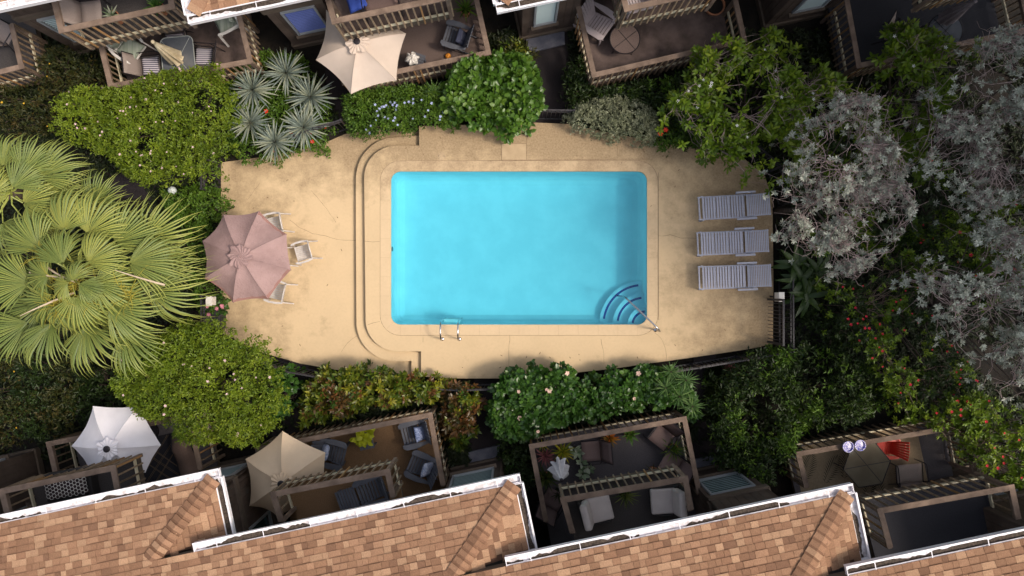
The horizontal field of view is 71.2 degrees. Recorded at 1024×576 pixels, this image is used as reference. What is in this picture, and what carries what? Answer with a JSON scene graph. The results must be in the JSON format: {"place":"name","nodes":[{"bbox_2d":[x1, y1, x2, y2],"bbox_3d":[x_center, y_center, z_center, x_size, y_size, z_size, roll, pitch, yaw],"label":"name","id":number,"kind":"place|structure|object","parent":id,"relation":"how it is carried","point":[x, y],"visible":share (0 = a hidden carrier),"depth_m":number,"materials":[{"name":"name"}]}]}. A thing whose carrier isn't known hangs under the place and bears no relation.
{"place":"outdoors","nodes":[
{"label":"outdoors","id":0,"kind":"place"},
{"bbox_2d":[99,163,220,199],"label":"garden path","id":1,"kind":"structure","parent":0,"point":[135,189],"depth_m":21.01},
{"bbox_2d":[221,128,418,375],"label":"terrace","id":2,"kind":"structure","parent":0,"point":[315,197],"depth_m":21.00,"materials":[{"name":"concrete"}]},
{"bbox_2d":[203,211,290,302],"bbox_3d":[-6.994,-0.824,19.615,2.344,2.770,2.423,0,90,0],"label":"patio umbrella","id":3,"kind":"object","parent":2,"relation":"on","point":[250,258],"visible":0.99,"depth_m":18.66,"materials":[{"name":"fabric"}]},
{"bbox_2d":[356,135,420,373],"bbox_3d":[-3.543,-1.081,20.975,2.023,0.261,7.305,0,90,0],"label":"terrace step","id":4,"kind":"object","parent":2,"relation":"on","point":[377,350],"visible":0.68,"depth_m":20.85,"materials":[{"name":"concrete"}]},
{"bbox_2d":[325,67,346,130],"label":"garden path","id":5,"kind":"structure","parent":0,"point":[338,90],"depth_m":21.01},
{"bbox_2d":[468,378,499,457],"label":"garden path","id":6,"kind":"structure","parent":0,"point":[486,438],"depth_m":21.01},
{"bbox_2d":[0,0,1023,566],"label":"ground","id":7,"kind":"structure","parent":0,"point":[272,38],"depth_m":21.04,"materials":[{"name":"soil"}]},
{"bbox_2d":[0,447,45,513],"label":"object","id":8,"kind":"structure","parent":7,"relation":"on","point":[16,467],"depth_m":20.04,"materials":[{"name":"brown"}]},
{"bbox_2d":[0,12,58,92],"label":"garden deck","id":9,"kind":"structure","parent":7,"relation":"on","point":[28,42],"depth_m":20.42,"materials":[{"name":"brown wood"}]},
{"bbox_2d":[0,325,98,452],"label":"dark shrub","id":10,"kind":"object","parent":7,"relation":"on","point":[29,425],"visible":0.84,"depth_m":19.54,"materials":[{"name":"green plant"}]},
{"bbox_2d":[0,0,99,55],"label":"town house","id":11,"kind":"structure","parent":7,"relation":"on","point":[38,15],"depth_m":18.21,"materials":[{"name":"brown"}]},
{"bbox_2d":[51,0,197,49],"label":"balcony","id":12,"kind":"structure","parent":11,"relation":"attached to","point":[136,18],"depth_m":17.85,"materials":[{"name":"brown wood"}]},
{"bbox_2d":[59,0,110,31],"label":"sling chair","id":13,"kind":"object","parent":12,"relation":"on","point":[75,11],"visible":0.61,"depth_m":17.54,"materials":[{"name":"beige fabric"}]},
{"bbox_2d":[0,133,104,266],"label":"fan palm","id":14,"kind":"object","parent":7,"relation":"on","point":[29,193],"visible":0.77,"depth_m":17.26,"materials":[{"name":"green plant"}]},
{"bbox_2d":[0,43,119,144],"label":"dark shrub","id":15,"kind":"object","parent":7,"relation":"on","point":[68,83],"visible":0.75,"depth_m":19.75,"materials":[{"name":"green plant"}]},
{"bbox_2d":[66,362,122,422],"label":"fern shrub","id":16,"kind":"object","parent":7,"relation":"on","point":[92,394],"visible":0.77,"depth_m":20.12,"materials":[{"name":"green plant"}]},
{"bbox_2d":[0,168,219,381],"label":"fan palm","id":17,"kind":"object","parent":7,"relation":"on","point":[109,274],"visible":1,"depth_m":16.98,"materials":[{"name":"green plant"}]},
{"bbox_2d":[46,406,224,471],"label":"garden deck","id":18,"kind":"structure","parent":7,"relation":"on","point":[207,456],"depth_m":20.10,"materials":[{"name":"brown wood"}]},
{"bbox_2d":[72,406,160,472],"bbox_3d":[-10.350,4.067,19.282,2.349,2.275,1.976,0,90,0],"label":"patio umbrella","id":19,"kind":"object","parent":18,"relation":"on","point":[108,433],"visible":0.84,"depth_m":18.53,"materials":[{"name":"white fabric"}]},
{"bbox_2d":[144,431,184,482],"bbox_3d":[-10.082,4.984,20.410,2.000,0.012,1.500,-12,90,0],"label":"lattice rug","id":20,"kind":"object","parent":18,"relation":"on","point":[162,465],"visible":0.25,"depth_m":20.41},
{"bbox_2d":[171,431,202,475],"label":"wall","id":21,"kind":"structure","parent":20,"relation":"on","point":[184,457],"depth_m":20.09,"materials":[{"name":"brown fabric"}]},
{"bbox_2d":[0,455,286,575],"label":"town house","id":22,"kind":"structure","parent":7,"relation":"on","point":[136,530],"depth_m":15.22,"materials":[{"name":"tile"}]},
{"bbox_2d":[0,453,145,512],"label":"balcony","id":23,"kind":"structure","parent":22,"relation":"attached to","point":[120,473],"depth_m":17.57,"materials":[{"name":"brown wood"}]},
{"bbox_2d":[43,465,99,503],"bbox_3d":[-10.943,4.931,17.613,1.150,0.675,0.830,-10,90,0],"label":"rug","id":24,"kind":"object","parent":23,"relation":"on","point":[72,489],"visible":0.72,"depth_m":17.53,"materials":[{"name":"multicoloured fabric"}]},
{"bbox_2d":[47,60,247,195],"bbox_3d":[-9.509,-4.118,19.510,5.041,3.109,3.239,-12,90,0],"label":"hedge","id":25,"kind":"object","parent":7,"relation":"on","point":[125,112],"visible":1,"depth_m":18.42,"materials":[{"name":"green plant"}]},
{"bbox_2d":[0,32,346,462],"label":"ground cover","id":26,"kind":"object","parent":7,"relation":"on","point":[154,194],"visible":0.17,"depth_m":20.89,"materials":[{"name":"green plant"}]},
{"bbox_2d":[99,13,267,102],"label":"garden deck","id":27,"kind":"structure","parent":7,"relation":"on","point":[244,47],"depth_m":20.42,"materials":[{"name":"brown wood"}]},
{"bbox_2d":[160,35,201,82],"bbox_3d":[-9.198,-6.302,20.054,0.928,0.735,1.267,-6,90,0],"label":"patio table","id":28,"kind":"object","parent":27,"relation":"on","point":[184,44],"visible":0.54,"depth_m":19.70,"materials":[{"name":"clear glass"}]},
{"bbox_2d":[159,181,235,233],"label":"green shrub","id":29,"kind":"object","parent":7,"relation":"on","point":[202,196],"visible":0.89,"depth_m":19.91,"materials":[{"name":"green plant"}]},
{"bbox_2d":[107,316,293,449],"bbox_3d":[-8.039,2.405,19.374,4.668,3.377,3.443,34,90,0],"label":"lime tree","id":30,"kind":"object","parent":7,"relation":"on","point":[134,390],"visible":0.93,"depth_m":18.11,"materials":[{"name":"green plant"}]},
{"bbox_2d":[181,217,226,315],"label":"green shrub","id":31,"kind":"object","parent":7,"relation":"on","point":[203,285],"visible":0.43,"depth_m":20.16,"materials":[{"name":"green plant"}]},
{"bbox_2d":[229,99,275,145],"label":"yucca","id":32,"kind":"object","parent":7,"relation":"on","point":[251,121],"visible":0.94,"depth_m":19.88,"materials":[{"name":"green plant"}]},
{"bbox_2d":[228,66,281,113],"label":"yucca","id":33,"kind":"object","parent":7,"relation":"on","point":[253,90],"visible":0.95,"depth_m":19.89,"materials":[{"name":"green plant"}]},
{"bbox_2d":[181,0,334,49],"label":"town house","id":34,"kind":"structure","parent":7,"relation":"on","point":[299,24],"depth_m":18.25,"materials":[{"name":"brown"}]},
{"bbox_2d":[280,5,325,38],"bbox_3d":[-5.561,-7.197,19.335,1.040,1.670,0.161,-12,90,0],"label":"window","id":35,"kind":"structure","parent":34,"relation":"in","point":[307,21],"depth_m":19.35,"materials":[{"name":"blue glass"}]},
{"bbox_2d":[325,0,453,41],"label":"balcony","id":36,"kind":"structure","parent":34,"relation":"attached to","point":[347,24],"depth_m":17.90,"materials":[{"name":"brown wood"}]},
{"bbox_2d":[252,120,296,163],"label":"yucca","id":37,"kind":"object","parent":7,"relation":"on","point":[273,142],"visible":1,"depth_m":19.87,"materials":[{"name":"green plant"}]},
{"bbox_2d":[221,48,338,168],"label":"green shrub","id":38,"kind":"object","parent":7,"relation":"on","point":[302,59],"visible":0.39,"depth_m":20.36,"materials":[{"name":"green plant"}]},
{"bbox_2d":[262,49,308,95],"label":"yucca","id":39,"kind":"object","parent":7,"relation":"on","point":[284,72],"visible":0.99,"depth_m":19.90,"materials":[{"name":"green plant"}]},
{"bbox_2d":[265,361,306,421],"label":"broadleaf hedge","id":40,"kind":"object","parent":7,"relation":"on","point":[288,380],"visible":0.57,"depth_m":20.03,"materials":[{"name":"green plant"}]},
{"bbox_2d":[279,102,329,150],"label":"yucca","id":41,"kind":"object","parent":7,"relation":"on","point":[300,124],"visible":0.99,"depth_m":19.88,"materials":[{"name":"green plant"}]},
{"bbox_2d":[284,70,334,121],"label":"yucca","id":42,"kind":"object","parent":7,"relation":"on","point":[310,96],"visible":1,"depth_m":19.89,"materials":[{"name":"green plant"}]},
{"bbox_2d":[148,456,536,575],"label":"town house","id":43,"kind":"structure","parent":7,"relation":"on","point":[474,516],"depth_m":14.80,"materials":[{"name":"tile"}]},
{"bbox_2d":[270,457,403,522],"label":"balcony","id":44,"kind":"structure","parent":43,"relation":"attached to","point":[311,495],"depth_m":17.98,"materials":[{"name":"brown wood"}]},
{"bbox_2d":[352,476,389,506],"bbox_3d":[-3.386,4.950,17.514,0.877,0.972,0.781,-20,90,0],"label":"slatted chair","id":45,"kind":"object","parent":44,"relation":"on","point":[381,487],"visible":0.88,"depth_m":17.59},
{"bbox_2d":[449,463,496,487],"bbox_3d":[-1.079,5.105,19.235,1.320,1.470,0.161,-12,90,0],"label":"window","id":46,"kind":"structure","parent":43,"relation":"in","point":[455,481],"depth_m":19.67,"materials":[{"name":"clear glass"}]},
{"bbox_2d":[255,405,449,520],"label":"garden deck","id":47,"kind":"structure","parent":7,"relation":"on","point":[388,439],"depth_m":20.42,"materials":[{"name":"brown wood"}]},
{"bbox_2d":[246,431,325,514],"bbox_3d":[-5.924,4.865,19.262,2.105,2.315,2.259,0,90,0],"label":"patio umbrella","id":48,"kind":"object","parent":47,"relation":"on","point":[278,460],"visible":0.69,"depth_m":18.54,"materials":[{"name":"beige fabric"}]},
{"bbox_2d":[311,438,349,470],"bbox_3d":[-5.106,4.590,19.919,0.942,1.043,0.838,14,90,0],"label":"slatted chair","id":49,"kind":"object","parent":47,"relation":"on","point":[337,444],"visible":0.62,"depth_m":19.84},
{"bbox_2d":[398,418,431,450],"bbox_3d":[-2.655,4.048,19.939,0.905,1.002,0.806,-14,90,0],"label":"slatted chair","id":50,"kind":"object","parent":47,"relation":"on","point":[407,446],"visible":0.75,"depth_m":19.85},
{"bbox_2d":[404,449,441,489],"bbox_3d":[-2.446,5.018,19.919,0.942,1.043,0.838,23,90,0],"label":"slatted chair","id":51,"kind":"object","parent":47,"relation":"on","point":[431,476],"visible":0.73,"depth_m":19.83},
{"bbox_2d":[295,358,447,430],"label":"croton hedge","id":52,"kind":"object","parent":7,"relation":"on","point":[359,388],"visible":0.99,"depth_m":19.72,"materials":[{"name":"green plant"}]},
{"bbox_2d":[296,378,472,468],"bbox_3d":[-3.717,3.941,20.801,5.284,0.473,2.740,0,90,0],"label":"ground cover","id":53,"kind":"object","parent":7,"relation":"on","point":[377,412],"visible":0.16,"depth_m":20.83,"materials":[{"name":"green plant"}]},
{"bbox_2d":[340,81,466,142],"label":"plumbago hedge","id":54,"kind":"object","parent":7,"relation":"on","point":[399,108],"visible":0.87,"depth_m":19.79,"materials":[{"name":"green plant"}]},
{"bbox_2d":[341,0,491,95],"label":"garden deck","id":55,"kind":"structure","parent":7,"relation":"on","point":[424,39],"depth_m":20.42,"materials":[{"name":"brown wood"}]},
{"bbox_2d":[316,10,405,93],"bbox_3d":[-3.960,-6.307,19.312,2.370,2.215,2.447,0,90,0],"label":"patio umbrella","id":56,"kind":"object","parent":55,"relation":"on","point":[357,64],"visible":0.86,"depth_m":18.60,"materials":[{"name":"beige fabric"}]},
{"bbox_2d":[440,19,476,53],"bbox_3d":[-1.488,-7.000,19.954,0.877,0.972,0.781,17,90,0],"label":"slatted chair","id":57,"kind":"object","parent":55,"relation":"on","point":[451,45],"visible":0.76,"depth_m":19.87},
{"bbox_2d":[342,25,524,132],"bbox_3d":[-2.243,-6.070,20.797,5.487,0.487,3.213,0,90,0],"label":"ground cover","id":58,"kind":"object","parent":7,"relation":"on","point":[505,35],"visible":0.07,"depth_m":20.86,"materials":[{"name":"green plant"}]},
{"bbox_2d":[437,377,487,451],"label":"croton hedge","id":59,"kind":"object","parent":7,"relation":"on","point":[468,404],"visible":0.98,"depth_m":19.84,"materials":[{"name":"green plant"}]},
{"bbox_2d":[437,47,548,144],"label":"broadleaf hedge","id":60,"kind":"object","parent":7,"relation":"on","point":[473,80],"visible":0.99,"depth_m":19.38,"materials":[{"name":"green plant"}]},
{"bbox_2d":[495,441,535,490],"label":"dark shrub","id":61,"kind":"object","parent":7,"relation":"on","point":[513,458],"visible":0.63,"depth_m":20.22,"materials":[{"name":"green plant"}]},
{"bbox_2d":[484,359,585,443],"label":"hibiscus hedge","id":62,"kind":"object","parent":7,"relation":"on","point":[519,408],"visible":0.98,"depth_m":19.46,"materials":[{"name":"green plant"}]},
{"bbox_2d":[492,0,580,40],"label":"town house","id":63,"kind":"structure","parent":7,"relation":"on","point":[535,18],"depth_m":19.54,"materials":[{"name":"brown"}]},
{"bbox_2d":[531,1,559,30],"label":"window","id":64,"kind":"structure","parent":63,"relation":"in","point":[545,16],"depth_m":19.59,"materials":[{"name":"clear glass"}]},
{"bbox_2d":[612,0,715,29],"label":"balcony","id":65,"kind":"structure","parent":63,"relation":"attached to","point":[666,9],"depth_m":17.84,"materials":[{"name":"brown wood"}]},
{"bbox_2d":[364,122,772,377],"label":"pool deck","id":66,"kind":"structure","parent":7,"relation":"on","point":[687,317],"depth_m":20.70,"materials":[{"name":"concrete"}]},
{"bbox_2d":[391,172,646,324],"bbox_3d":[0.223,-1.138,21.315,7.509,1.070,4.527,0,90,0],"label":"pool shell","id":67,"kind":"object","parent":66,"relation":"in","point":[519,248],"visible":0.94,"depth_m":21.80,"materials":[{"name":"paint"}]},
{"bbox_2d":[696,227,768,256],"bbox_3d":[6.240,-1.292,20.387,1.977,0.626,0.805,-2,90,0],"label":"sun lounger","id":68,"kind":"object","parent":66,"relation":"on","point":[731,243],"visible":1,"depth_m":20.28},
{"bbox_2d":[697,190,770,221],"bbox_3d":[6.283,-2.314,20.387,1.979,0.626,0.805,-3,90,0],"label":"sun lounger","id":69,"kind":"object","parent":66,"relation":"on","point":[740,197],"visible":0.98,"depth_m":20.28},
{"bbox_2d":[697,262,771,290],"bbox_3d":[6.297,-0.320,20.387,2.005,0.626,0.805,-2,90,0],"label":"sun lounger","id":70,"kind":"object","parent":66,"relation":"on","point":[726,285],"visible":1,"depth_m":20.28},
{"bbox_2d":[557,48,601,124],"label":"shrub","id":71,"kind":"object","parent":7,"relation":"on","point":[579,78],"visible":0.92,"depth_m":20.17,"materials":[{"name":"green plant"}]},
{"bbox_2d":[495,373,698,476],"bbox_3d":[2.448,4.085,20.801,5.993,0.468,3.289,0,90,0],"label":"ground cover","id":72,"kind":"object","parent":7,"relation":"on","point":[693,433],"visible":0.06,"depth_m":20.87,"materials":[{"name":"green plant"}]},
{"bbox_2d":[560,94,659,148],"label":"silver shrub","id":73,"kind":"object","parent":7,"relation":"on","point":[611,107],"visible":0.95,"depth_m":19.92,"materials":[{"name":"green plant"}]},
{"bbox_2d":[529,409,700,545],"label":"garden deck","id":74,"kind":"structure","parent":7,"relation":"on","point":[641,454],"depth_m":20.42,"materials":[{"name":"brown wood"}]},
{"bbox_2d":[580,437,613,465],"bbox_3d":[2.331,4.551,19.935,0.827,0.976,0.688,-5,90,0],"label":"sling chair","id":75,"kind":"object","parent":74,"relation":"on","point":[595,450],"visible":0.94,"depth_m":19.99,"materials":[{"name":"brown fabric"}]},
{"bbox_2d":[643,417,684,453],"bbox_3d":[4.247,4.079,19.935,0.688,0.976,0.828,38,90,0],"label":"sling chair","id":76,"kind":"object","parent":74,"relation":"on","point":[659,434],"visible":0.84,"depth_m":20.00,"materials":[{"name":"brown fabric"}]},
{"bbox_2d":[578,363,703,424],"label":"hibiscus hedge","id":77,"kind":"object","parent":7,"relation":"on","point":[608,394],"visible":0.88,"depth_m":19.68,"materials":[{"name":"green plant"}]},
{"bbox_2d":[573,0,746,87],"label":"garden deck","id":78,"kind":"structure","parent":7,"relation":"on","point":[667,44],"depth_m":20.42,"materials":[{"name":"brown wood"}]},
{"bbox_2d":[573,0,615,45],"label":"slatted chair","id":79,"kind":"object","parent":78,"relation":"on","point":[590,14],"visible":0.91,"depth_m":19.87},
{"bbox_2d":[609,25,639,54],"bbox_3d":[3.149,-6.951,20.174,0.866,0.494,0.866,0,90,0],"label":"patio table","id":80,"kind":"object","parent":78,"relation":"on","point":[623,40],"visible":0.84,"depth_m":19.94,"materials":[{"name":"wood"}]},
{"bbox_2d":[463,462,870,575],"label":"town house","id":81,"kind":"structure","parent":7,"relation":"on","point":[735,525],"depth_m":14.36,"materials":[{"name":"tile"}]},
{"bbox_2d":[558,463,693,539],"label":"balcony","id":82,"kind":"structure","parent":81,"relation":"attached to","point":[639,513],"depth_m":17.98,"materials":[{"name":"brown wood"}]},
{"bbox_2d":[577,489,613,530],"bbox_3d":[2.057,5.456,17.524,0.805,0.832,0.750,-14,90,0],"label":"armchair","id":83,"kind":"object","parent":82,"relation":"on","point":[595,511],"visible":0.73,"depth_m":17.52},
{"bbox_2d":[649,483,686,517],"bbox_3d":[3.815,5.234,17.524,0.805,0.832,0.750,-4,90,0],"label":"armchair","id":84,"kind":"object","parent":82,"relation":"on","point":[668,500],"visible":0.84,"depth_m":17.52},
{"bbox_2d":[693,468,754,495],"bbox_3d":[5.721,5.225,19.235,1.320,1.470,0.161,-12,90,0],"label":"window","id":85,"kind":"structure","parent":81,"relation":"in","point":[731,483],"depth_m":19.40,"materials":[{"name":"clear glass"}]},
{"bbox_2d":[645,103,703,157],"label":"hibiscus shrub","id":86,"kind":"object","parent":7,"relation":"on","point":[667,141],"visible":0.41,"depth_m":20.08,"materials":[{"name":"green plant"}]},
{"bbox_2d":[590,56,780,151],"bbox_3d":[4.990,-5.252,20.270,5.600,1.552,2.990,0,90,0],"label":"dark shrub","id":87,"kind":"object","parent":7,"relation":"on","point":[652,99],"visible":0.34,"depth_m":19.97,"materials":[{"name":"green plant"}]},
{"bbox_2d":[701,359,752,426],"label":"shrub","id":88,"kind":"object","parent":7,"relation":"on","point":[718,370],"depth_m":20.76,"materials":[{"name":"green plant"}]},
{"bbox_2d":[654,25,853,197],"bbox_3d":[6.646,-4.905,19.467,4.774,3.202,4.286,30,90,0],"label":"whorled tree","id":89,"kind":"object","parent":7,"relation":"on","point":[705,100],"visible":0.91,"depth_m":18.61,"materials":[{"name":"green plant"}]},
{"bbox_2d":[693,339,885,485],"bbox_3d":[7.640,3.132,19.972,5.600,2.152,3.559,-33,90,0],"label":"dark shrub","id":90,"kind":"object","parent":7,"relation":"on","point":[868,392],"visible":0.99,"depth_m":19.51,"materials":[{"name":"green plant"}]},
{"bbox_2d":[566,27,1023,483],"bbox_3d":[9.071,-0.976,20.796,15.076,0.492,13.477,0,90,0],"label":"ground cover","id":91,"kind":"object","parent":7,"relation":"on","point":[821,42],"visible":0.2,"depth_m":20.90,"materials":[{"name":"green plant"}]},
{"bbox_2d":[755,0,841,28],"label":"town house","id":92,"kind":"structure","parent":7,"relation":"on","point":[777,13],"depth_m":20.15,"materials":[{"name":"brown"}]},
{"bbox_2d":[781,272,830,317],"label":"strap leaf plant","id":93,"kind":"object","parent":7,"relation":"on","point":[810,291],"visible":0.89,"depth_m":19.88,"materials":[{"name":"green plant"}]},
{"bbox_2d":[773,249,874,355],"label":"dark shrub","id":94,"kind":"object","parent":7,"relation":"on","point":[812,317],"visible":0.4,"depth_m":20.25,"materials":[{"name":"green plant"}]},
{"bbox_2d":[784,121,897,260],"bbox_3d":[9.103,-2.714,19.866,3.209,2.313,3.974,0,90,0],"label":"green shrub","id":95,"kind":"object","parent":7,"relation":"on","point":[869,244],"visible":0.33,"depth_m":19.20,"materials":[{"name":"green plant"}]},
{"bbox_2d":[758,79,928,287],"bbox_3d":[7.926,-2.316,18.297,3.780,5.521,4.230,38,90,0],"label":"silver tree","id":96,"kind":"object","parent":7,"relation":"on","point":[840,238],"visible":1,"depth_m":16.43,"materials":[{"name":"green plant"}]},
{"bbox_2d":[777,413,976,572],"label":"garden deck","id":97,"kind":"structure","parent":7,"relation":"on","point":[933,452],"depth_m":20.28,"materials":[{"name":"brown wood"}]},
{"bbox_2d":[795,425,927,494],"bbox_3d":[9.978,5.266,20.410,3.600,0.013,2.150,-12,90,0],"label":"balcony","id":98,"kind":"object","parent":97,"relation":"on","point":[822,470],"visible":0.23,"depth_m":20.41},
{"bbox_2d":[834,442,890,487],"bbox_3d":[9.787,4.887,20.064,1.327,0.715,1.266,0,90,0],"label":"patio table","id":99,"kind":"object","parent":98,"relation":"on","point":[868,465],"visible":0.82,"depth_m":19.72,"materials":[{"name":"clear glass"}]},
{"bbox_2d":[888,458,928,487],"bbox_3d":[11.125,5.310,19.935,0.828,0.976,0.827,-5,90,0],"label":"sling chair","id":100,"kind":"object","parent":98,"relation":"on","point":[908,474],"visible":0.59,"depth_m":20.00,"materials":[{"name":"fabric"}]},
{"bbox_2d":[807,211,980,432],"bbox_3d":[10.336,1.114,19.729,3.955,2.685,6.269,-10,90,0],"label":"red flower shrub","id":101,"kind":"object","parent":7,"relation":"on","point":[912,314],"visible":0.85,"depth_m":18.95,"materials":[{"name":"green plant"}]},
{"bbox_2d":[840,17,983,169],"bbox_3d":[10.353,-4.938,19.238,3.005,3.652,3.990,28,90,0],"label":"whorled tree","id":102,"kind":"object","parent":7,"relation":"on","point":[908,42],"visible":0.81,"depth_m":18.23,"materials":[{"name":"green plant"}]},
{"bbox_2d":[820,0,1023,80],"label":"garden deck","id":103,"kind":"structure","parent":7,"relation":"on","point":[855,27],"depth_m":20.42,"materials":[{"name":"brown wood"}]},
{"bbox_2d":[827,464,1023,575],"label":"town house","id":104,"kind":"structure","parent":7,"relation":"on","point":[997,549],"depth_m":13.95,"materials":[{"name":"tile"}]},
{"bbox_2d":[857,471,1021,557],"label":"balcony","id":105,"kind":"structure","parent":104,"relation":"attached to","point":[903,518],"depth_m":17.98,"materials":[{"name":"brown wood"}]},
{"bbox_2d":[873,155,1023,315],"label":"green shrub","id":106,"kind":"object","parent":7,"relation":"on","point":[942,238],"visible":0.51,"depth_m":18.65,"materials":[{"name":"green plant"}]},
{"bbox_2d":[878,202,1023,408],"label":"silver tree","id":107,"kind":"object","parent":7,"relation":"on","point":[943,299],"visible":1,"depth_m":16.23,"materials":[{"name":"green plant"}]},
{"bbox_2d":[884,22,1023,225],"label":"silver tree","id":108,"kind":"object","parent":7,"relation":"on","point":[984,154],"visible":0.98,"depth_m":16.36,"materials":[{"name":"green plant"}]},
{"bbox_2d":[906,384,1023,490],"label":"red flower shrub","id":109,"kind":"object","parent":7,"relation":"on","point":[981,427],"visible":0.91,"depth_m":18.57,"materials":[{"name":"green plant"}]},
{"bbox_2d":[525,32,569,123],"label":"garden path","id":110,"kind":"structure","parent":0,"point":[551,62],"depth_m":21.01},
{"bbox_2d":[693,354,718,462],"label":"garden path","id":111,"kind":"structure","parent":0,"point":[704,446],"depth_m":21.01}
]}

